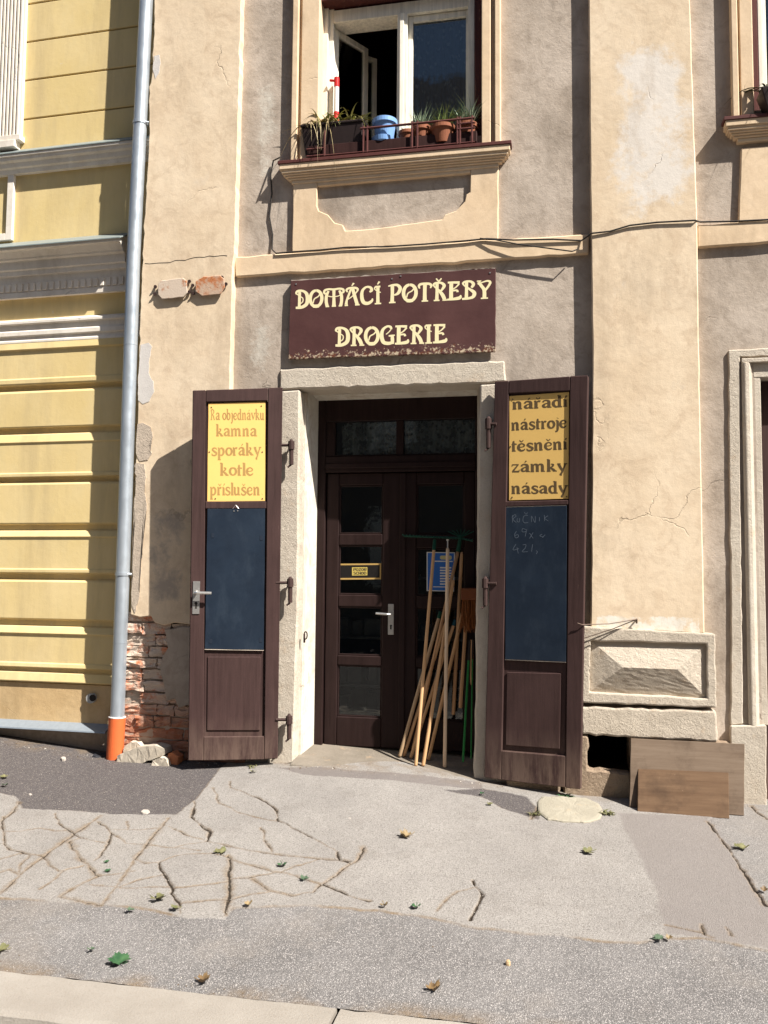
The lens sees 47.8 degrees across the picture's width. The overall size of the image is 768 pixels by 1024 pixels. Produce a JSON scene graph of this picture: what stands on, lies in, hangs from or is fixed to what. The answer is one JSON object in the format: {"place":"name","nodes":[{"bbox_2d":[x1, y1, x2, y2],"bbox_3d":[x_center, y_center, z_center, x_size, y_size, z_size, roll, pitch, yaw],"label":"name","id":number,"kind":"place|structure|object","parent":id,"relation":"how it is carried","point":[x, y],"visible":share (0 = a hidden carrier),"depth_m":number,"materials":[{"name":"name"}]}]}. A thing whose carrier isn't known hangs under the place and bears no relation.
{"place":"outdoors","nodes":[
{"label":"outdoors","id":0,"kind":"place"},
{"bbox_2d":[27,974,475,1023],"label":"street","id":1,"kind":"structure","parent":0,"point":[338,1009],"depth_m":3.58,"materials":[{"name":"grey asphalt"}]},
{"bbox_2d":[0,0,154,750],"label":"yellow building","id":2,"kind":"structure","parent":1,"relation":"on","point":[67,79],"depth_m":7.10,"materials":[{"name":"paint"}]},
{"bbox_2d":[106,0,152,759],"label":"drainpipe","id":3,"kind":"object","parent":2,"relation":"attached to","point":[116,731],"visible":0.95,"depth_m":6.76,"materials":[{"name":"metal"}]},
{"bbox_2d":[0,971,336,1023],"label":"kerb","id":4,"kind":"structure","parent":1,"relation":"on","point":[30,999],"depth_m":3.27,"materials":[{"name":"stone"}]},
{"bbox_2d":[333,1009,467,1023],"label":"kerb","id":5,"kind":"structure","parent":1,"relation":"on","point":[347,1017],"depth_m":3.19,"materials":[{"name":"stone"}]},
{"bbox_2d":[124,0,767,804],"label":"shop building","id":6,"kind":"structure","parent":1,"relation":"on","point":[646,346],"depth_m":6.40,"materials":[{"name":"beige paint"}]},
{"bbox_2d":[153,278,190,298],"bbox_3d":[-1.661,-1.747,6.793,0.323,0.160,0.035,0,-4,11],"label":"protruding stone block","id":7,"kind":"object","parent":6,"relation":"attached to","point":[172,288],"visible":1,"depth_m":6.77,"materials":[{"name":"stone"}]},
{"bbox_2d":[191,276,227,295],"bbox_3d":[-1.357,-1.753,6.731,0.306,0.159,0.035,0,-4,11],"label":"brick","id":8,"kind":"object","parent":6,"relation":"attached to","point":[211,285],"visible":1,"depth_m":6.71,"materials":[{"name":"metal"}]},
{"bbox_2d":[205,506,264,650],"bbox_3d":[-1.097,0.483,6.401,0.432,1.075,0.013,1,-4,-7],"label":"chalkboard","id":9,"kind":"object","parent":6,"relation":"attached to","point":[235,575],"visible":1,"depth_m":6.40,"materials":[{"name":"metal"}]},
{"bbox_2d":[207,402,264,500],"bbox_3d":[-1.101,-0.454,6.476,0.432,0.764,0.006,1,-4,-7],"label":"notice board","id":10,"kind":"object","parent":6,"relation":"attached to","point":[236,451],"visible":1,"depth_m":6.47,"materials":[{"name":"yellow paint"}]},
{"bbox_2d":[277,103,376,169],"bbox_3d":[-0.427,-2.833,6.685,0.836,0.571,0.423,0,-4,11],"label":"planter","id":11,"kind":"object","parent":6,"relation":"on","point":[346,129],"visible":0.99,"depth_m":6.63,"materials":[{"name":"plastic"}]},
{"bbox_2d":[288,268,495,359],"bbox_3d":[0.047,-1.472,6.488,1.572,0.634,0.046,0,-4,11],"label":"shop sign","id":12,"kind":"object","parent":6,"relation":"attached to","point":[446,312],"visible":1,"depth_m":6.46,"materials":[{"name":"brown metal"}]},
{"bbox_2d":[306,115,477,157],"bbox_3d":[0.062,-2.814,6.601,1.299,0.209,0.195,0,-4,11],"label":"railing","id":13,"kind":"object","parent":6,"relation":"on","point":[424,141],"visible":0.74,"depth_m":6.51,"materials":[{"name":"metal"}]},
{"bbox_2d":[372,115,396,139],"bbox_3d":[0.003,-2.915,6.620,0.197,0.240,0.194,0,-4,11],"label":"flower pot","id":14,"kind":"object","parent":13,"relation":"in","point":[383,133],"visible":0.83,"depth_m":6.55,"materials":[{"name":"blue plastic"}]},
{"bbox_2d":[398,128,413,137],"bbox_3d":[0.177,-2.838,6.590,0.136,0.146,0.136,0,-4,11],"label":"flower pot","id":15,"kind":"object","parent":13,"relation":"in","point":[404,132],"visible":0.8,"depth_m":6.54,"materials":[{"name":"ceramic"}]},
{"bbox_2d":[411,105,437,136],"bbox_3d":[0.282,-2.927,6.583,0.206,0.355,0.242,3,-5,-32],"label":"flower pot","id":16,"kind":"object","parent":13,"relation":"in","point":[423,129],"visible":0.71,"depth_m":6.52,"materials":[{"name":"ceramic"}]},
{"bbox_2d":[420,99,466,141],"bbox_3d":[0.449,-2.931,6.553,0.363,0.362,0.266,-3,-5,40],"label":"flower pot","id":17,"kind":"object","parent":13,"relation":"in","point":[441,130],"visible":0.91,"depth_m":6.44,"materials":[{"name":"ceramic"}]},
{"bbox_2d":[442,96,481,131],"bbox_3d":[0.611,-2.948,6.515,0.395,0.393,0.276,-2,-5,36],"label":"flower pot","id":18,"kind":"object","parent":13,"relation":"in","point":[468,114],"visible":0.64,"depth_m":6.47,"materials":[{"name":"ceramic"}]},
{"bbox_2d":[314,396,476,751],"bbox_3d":[0.070,0.525,6.767,1.378,2.915,0.147,0,-4,11],"label":"shop door","id":19,"kind":"structure","parent":6,"relation":"in","point":[398,474],"depth_m":6.77,"materials":[{"name":"paint"}]},
{"bbox_2d":[340,563,380,579],"bbox_3d":[-0.190,0.470,6.839,0.347,0.131,0.003,0,-4,11],"label":"door notice","id":20,"kind":"object","parent":19,"relation":"attached to","point":[360,571],"depth_m":6.84,"materials":[{"name":"gold metal"}]},
{"bbox_2d":[321,0,481,139],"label":"window","id":21,"kind":"structure","parent":6,"relation":"in","point":[439,41],"depth_m":6.79,"materials":[{"name":"white paint"}]},
{"bbox_2d":[329,76,338,120],"bbox_3d":[-0.390,-3.195,6.792,0.078,0.426,0.043,0,-4,11],"label":"window thermometer","id":22,"kind":"object","parent":21,"relation":"attached to","point":[335,80],"visible":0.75,"depth_m":6.78,"materials":[{"name":"white plastic"}]},
{"bbox_2d":[398,611,441,756],"bbox_3d":[0.276,1.303,6.579,0.331,1.093,0.029,1,-4,-4],"label":"broomstick","id":23,"kind":"object","parent":6,"relation":"on","point":[419,686],"visible":0.94,"depth_m":6.56,"materials":[{"name":"brown wood"}]},
{"bbox_2d":[403,624,443,755],"bbox_3d":[0.308,1.345,6.571,0.326,1.005,0.025,0,-4,4],"label":"broomstick","id":24,"kind":"object","parent":6,"relation":"on","point":[414,722],"visible":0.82,"depth_m":6.55,"materials":[{"name":"brown wood"}]},
{"bbox_2d":[409,619,455,757],"bbox_3d":[0.373,1.335,6.563,0.359,1.038,0.027,1,-4,-6],"label":"broomstick","id":25,"kind":"object","parent":6,"relation":"on","point":[431,691],"visible":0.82,"depth_m":6.54,"materials":[{"name":"brown wood"}]},
{"bbox_2d":[421,580,454,765],"bbox_3d":[0.406,1.188,6.466,0.298,1.362,0.027,3,-5,-34],"label":"broomstick","id":26,"kind":"object","parent":6,"relation":"on","point":[435,688],"visible":0.96,"depth_m":6.44,"materials":[{"name":"brown wood"}]},
{"bbox_2d":[403,529,473,757],"bbox_3d":[0.408,0.991,6.587,0.549,1.724,0.100,0,-4,10],"label":"rake","id":27,"kind":"object","parent":6,"relation":"on","point":[460,538],"visible":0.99,"depth_m":6.61,"materials":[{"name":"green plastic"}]},
{"bbox_2d":[427,552,454,591],"bbox_3d":[0.439,0.463,6.712,0.221,0.305,0.004,0,-4,11],"label":"info sign","id":28,"kind":"object","parent":6,"relation":"attached to","point":[439,574],"visible":0.73,"depth_m":6.71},
{"bbox_2d":[427,614,461,759],"bbox_3d":[0.469,1.284,6.535,0.290,1.150,0.026,1,-4,-9],"label":"broomstick","id":29,"kind":"object","parent":6,"relation":"on","point":[442,699],"visible":0.76,"depth_m":6.51,"materials":[{"name":"brown wood"}]},
{"bbox_2d":[443,539,448,767],"bbox_3d":[0.463,1.036,6.447,0.028,1.672,0.152,0,-4,11],"label":"broomstick","id":30,"kind":"object","parent":6,"relation":"on","point":[446,662],"visible":1,"depth_m":6.43,"materials":[{"name":"wood"}]},
{"bbox_2d":[447,700,461,752],"bbox_3d":[0.577,1.666,6.745,0.196,0.399,0.161,0,-4,11],"label":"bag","id":31,"kind":"object","parent":6,"relation":"on","point":[458,713],"visible":0.22,"depth_m":6.70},
{"bbox_2d":[452,552,462,714],"bbox_3d":[0.559,0.917,6.591,0.093,1.228,0.027,2,-4,-24],"label":"broomstick","id":32,"kind":"object","parent":6,"relation":"on","point":[457,646],"visible":0.98,"depth_m":6.58,"materials":[{"name":"brown wood"}]},
{"bbox_2d":[459,629,466,707],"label":"broomstick","id":33,"kind":"object","parent":6,"relation":"attached to","point":[462,669],"visible":0.66,"depth_m":6.52,"materials":[{"name":"wood"}]},
{"bbox_2d":[462,640,470,761],"bbox_3d":[0.604,1.380,6.356,0.018,0.865,0.160,-1,-4,25],"label":"tool pole","id":34,"kind":"object","parent":6,"relation":"attached to","point":[466,696],"visible":1,"depth_m":6.35,"materials":[{"name":"green plastic"}]},
{"bbox_2d":[458,588,475,683],"bbox_3d":[0.665,1.212,6.588,0.179,1.266,0.301,0,-4,11],"label":"broom","id":35,"kind":"object","parent":6,"relation":"on","point":[468,612],"visible":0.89,"depth_m":6.50,"materials":[{"name":"brown plastic"}]},
{"bbox_2d":[470,639,472,758],"bbox_3d":[0.644,1.361,6.349,0.011,0.848,0.150,0,-4,10],"label":"tool pole","id":36,"kind":"object","parent":6,"relation":"attached to","point":[471,701],"visible":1,"depth_m":6.35,"materials":[{"name":"green plastic"}]},
{"bbox_2d":[269,157,767,253],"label":"wall cable","id":37,"kind":"object","parent":6,"relation":"attached to","point":[488,238],"depth_m":6.38,"materials":[{"name":"black rubber"}]},
{"bbox_2d":[480,238,577,251],"bbox_3d":[1.045,-1.938,6.280,0.701,0.160,0.034,0,-4,11],"label":"loose cable","id":38,"kind":"object","parent":6,"relation":"attached to","point":[528,245],"visible":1,"depth_m":6.27,"materials":[{"name":"black rubber"}]},
{"bbox_2d":[505,505,566,662],"bbox_3d":[1.053,0.494,6.018,0.437,1.077,0.010,-1,-4,23],"label":"chalkboard","id":39,"kind":"object","parent":6,"relation":"attached to","point":[536,581],"visible":1,"depth_m":6.01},
{"bbox_2d":[509,392,568,499],"bbox_3d":[1.086,-0.460,6.085,0.428,0.748,0.006,-1,-4,23],"label":"sign","id":40,"kind":"object","parent":6,"relation":"attached to","point":[538,446],"visible":1,"depth_m":6.08,"materials":[{"name":"paint"}]},
{"bbox_2d":[577,619,637,637],"bbox_3d":[1.518,0.797,5.925,0.433,0.141,0.099,1,-4,-7],"label":"tie wire","id":41,"kind":"object","parent":6,"relation":"attached to","point":[610,623],"visible":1,"depth_m":5.91,"materials":[{"name":"grey metal"}]},
{"bbox_2d":[724,83,767,112],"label":"planter","id":42,"kind":"object","parent":6,"relation":"on","point":[762,99],"visible":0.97,"depth_m":6.00,"materials":[{"name":"plastic"}]},
{"bbox_2d":[728,348,767,804],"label":"side doorway","id":43,"kind":"structure","parent":6,"relation":"in","point":[754,735],"depth_m":5.88,"materials":[{"name":"stone"}]},
{"bbox_2d":[752,0,766,110],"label":"window","id":44,"kind":"structure","parent":6,"relation":"in","point":[758,6],"depth_m":6.19,"materials":[{"name":"white paint"}]},
{"bbox_2d":[0,734,767,1023],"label":"pavement","id":45,"kind":"structure","parent":0,"point":[561,920],"depth_m":4.28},
{"bbox_2d":[0,942,9,950],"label":"fallen leaf","id":46,"kind":"object","parent":45,"relation":"on","point":[3,946],"visible":1,"depth_m":3.73,"materials":[{"name":"yellow plant"}]},
{"bbox_2d":[92,752,105,757],"bbox_3d":[-2.146,1.879,6.677,0.167,0.039,0.158,1,-4,-1],"label":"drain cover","id":47,"kind":"object","parent":45,"relation":"on","point":[99,754],"visible":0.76,"depth_m":6.63,"materials":[{"name":"black metal"}]},
{"bbox_2d":[108,951,130,964],"bbox_3d":[-1.096,1.858,3.602,0.096,0.029,0.100,0,-4,11],"label":"fallen leaf","id":48,"kind":"object","parent":45,"relation":"on","point":[118,958],"visible":1,"depth_m":3.62,"materials":[{"name":"green plant"}]},
{"bbox_2d":[123,740,145,751],"bbox_3d":[-1.886,1.814,6.596,0.177,0.142,0.085,0,-4,11],"label":"rubble stone","id":49,"kind":"object","parent":45,"relation":"on","point":[132,744],"visible":0.33,"depth_m":6.57,"materials":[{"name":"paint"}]},
{"bbox_2d":[117,742,171,762],"bbox_3d":[-1.804,1.821,6.533,0.394,0.158,0.129,0,-4,11],"label":"rubble slab","id":50,"kind":"object","parent":45,"relation":"on","point":[144,753],"depth_m":6.48,"materials":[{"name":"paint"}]},
{"bbox_2d":[141,809,149,813],"bbox_3d":[-1.491,1.884,5.417,0.064,0.030,0.074,0,-4,11],"label":"chip","id":51,"kind":"object","parent":45,"relation":"on","point":[144,811],"visible":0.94,"depth_m":5.42,"materials":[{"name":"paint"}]},
{"bbox_2d":[149,893,165,898],"bbox_3d":[-1.092,1.853,4.180,0.075,0.030,0.084,3,-5,-29],"label":"fallen leaf","id":52,"kind":"object","parent":45,"relation":"on","point":[159,895],"visible":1,"depth_m":4.19,"materials":[{"name":"yellow plant"}]},
{"bbox_2d":[151,755,170,765],"bbox_3d":[-1.651,1.851,6.445,0.145,0.077,0.100,0,-4,11],"label":"rubble stone","id":53,"kind":"object","parent":45,"relation":"on","point":[164,760],"visible":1,"depth_m":6.40,"materials":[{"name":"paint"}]},
{"bbox_2d":[168,750,182,764],"bbox_3d":[-1.559,1.834,6.478,0.087,0.099,0.099,0,-4,11],"label":"brick fragment","id":54,"kind":"object","parent":45,"relation":"on","point":[176,757],"visible":1,"depth_m":6.44,"materials":[{"name":"red brick"}]},
{"bbox_2d":[194,972,209,981],"bbox_3d":[-0.722,1.853,3.452,0.059,0.029,0.068,0,-4,11],"label":"fallen leaf","id":55,"kind":"object","parent":45,"relation":"on","point":[204,977],"visible":1,"depth_m":3.46,"materials":[{"name":"brown plant"}]},
{"bbox_2d":[214,846,225,852],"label":"fallen leaf","id":56,"kind":"object","parent":45,"relation":"on","point":[222,850],"visible":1,"depth_m":4.75,"materials":[{"name":"plant"}]},
{"bbox_2d":[0,741,767,1022],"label":"grit","id":57,"kind":"object","parent":45,"relation":"on","point":[267,870],"visible":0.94,"depth_m":4.38,"materials":[{"name":"grey gravel"}]},
{"bbox_2d":[400,828,414,837],"bbox_3d":[0.125,1.839,4.962,0.084,0.040,0.076,4,-5,-38],"label":"fallen leaf","id":58,"kind":"object","parent":45,"relation":"on","point":[405,833],"visible":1,"depth_m":4.97,"materials":[{"name":"brown plant"}]},
{"bbox_2d":[414,539,435,765],"bbox_3d":[0.312,1.035,6.500,0.028,1.668,0.277,-2,-5,34],"label":"broomstick","id":59,"kind":"object","parent":45,"relation":"on","point":[425,654],"visible":1,"depth_m":6.49,"materials":[{"name":"brown wood"}]},
{"bbox_2d":[426,979,441,990],"bbox_3d":[0.196,1.844,3.383,0.072,0.036,0.066,0,-4,11],"label":"fallen leaf","id":60,"kind":"object","parent":45,"relation":"on","point":[435,986],"visible":1,"depth_m":3.40,"materials":[{"name":"yellow plant"}]},
{"bbox_2d":[528,811,541,815],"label":"weed","id":61,"kind":"object","parent":45,"relation":"on","point":[533,813],"visible":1,"depth_m":5.44,"materials":[{"name":"green plant"}]},
{"bbox_2d":[556,793,574,796],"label":"weed","id":62,"kind":"object","parent":45,"relation":"on","point":[567,794],"visible":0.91,"depth_m":5.85,"materials":[{"name":"green plant"}]},
{"bbox_2d":[537,796,602,822],"bbox_3d":[1.198,1.922,5.585,0.417,0.076,0.530,0,-4,11],"label":"flat stone","id":63,"kind":"object","parent":45,"relation":"on","point":[564,809],"visible":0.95,"depth_m":5.54,"materials":[{"name":"stone"}]},
{"bbox_2d":[582,846,595,852],"bbox_3d":[1.146,1.890,4.846,0.085,0.022,0.088,0,-4,11],"label":"fallen leaf","id":64,"kind":"object","parent":45,"relation":"on","point":[588,849],"visible":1,"depth_m":4.87,"materials":[{"name":"plant"}]},
{"bbox_2d":[598,809,614,815],"bbox_3d":[1.412,1.923,5.522,0.140,0.040,0.132,0,-4,11],"label":"weed","id":65,"kind":"object","parent":45,"relation":"on","point":[610,812],"visible":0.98,"depth_m":5.50,"materials":[{"name":"green plant"}]},
{"bbox_2d":[653,933,662,938],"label":"fallen leaf","id":66,"kind":"object","parent":45,"relation":"on","point":[658,936],"visible":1,"depth_m":3.81,"materials":[{"name":"green plant"}]},
{"bbox_2d":[637,769,728,818],"bbox_3d":[1.935,1.821,5.604,0.589,0.263,0.198,0,-4,11],"label":"wooden board","id":67,"kind":"object","parent":45,"relation":"on","point":[698,793],"visible":0.99,"depth_m":5.60,"materials":[{"name":"brown wood"}]},
{"bbox_2d":[629,738,744,815],"bbox_3d":[1.985,1.731,5.675,0.749,0.432,0.194,0,-4,11],"label":"wooden board","id":68,"kind":"object","parent":45,"relation":"on","point":[728,758],"visible":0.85,"depth_m":5.71,"materials":[{"name":"brown wood"}]},
{"bbox_2d":[734,842,749,848],"bbox_3d":[2.023,1.891,4.909,0.083,0.023,0.096,2,-4,-21],"label":"fallen leaf","id":69,"kind":"object","parent":45,"relation":"on","point":[742,845],"visible":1,"depth_m":4.92,"materials":[{"name":"plant"}]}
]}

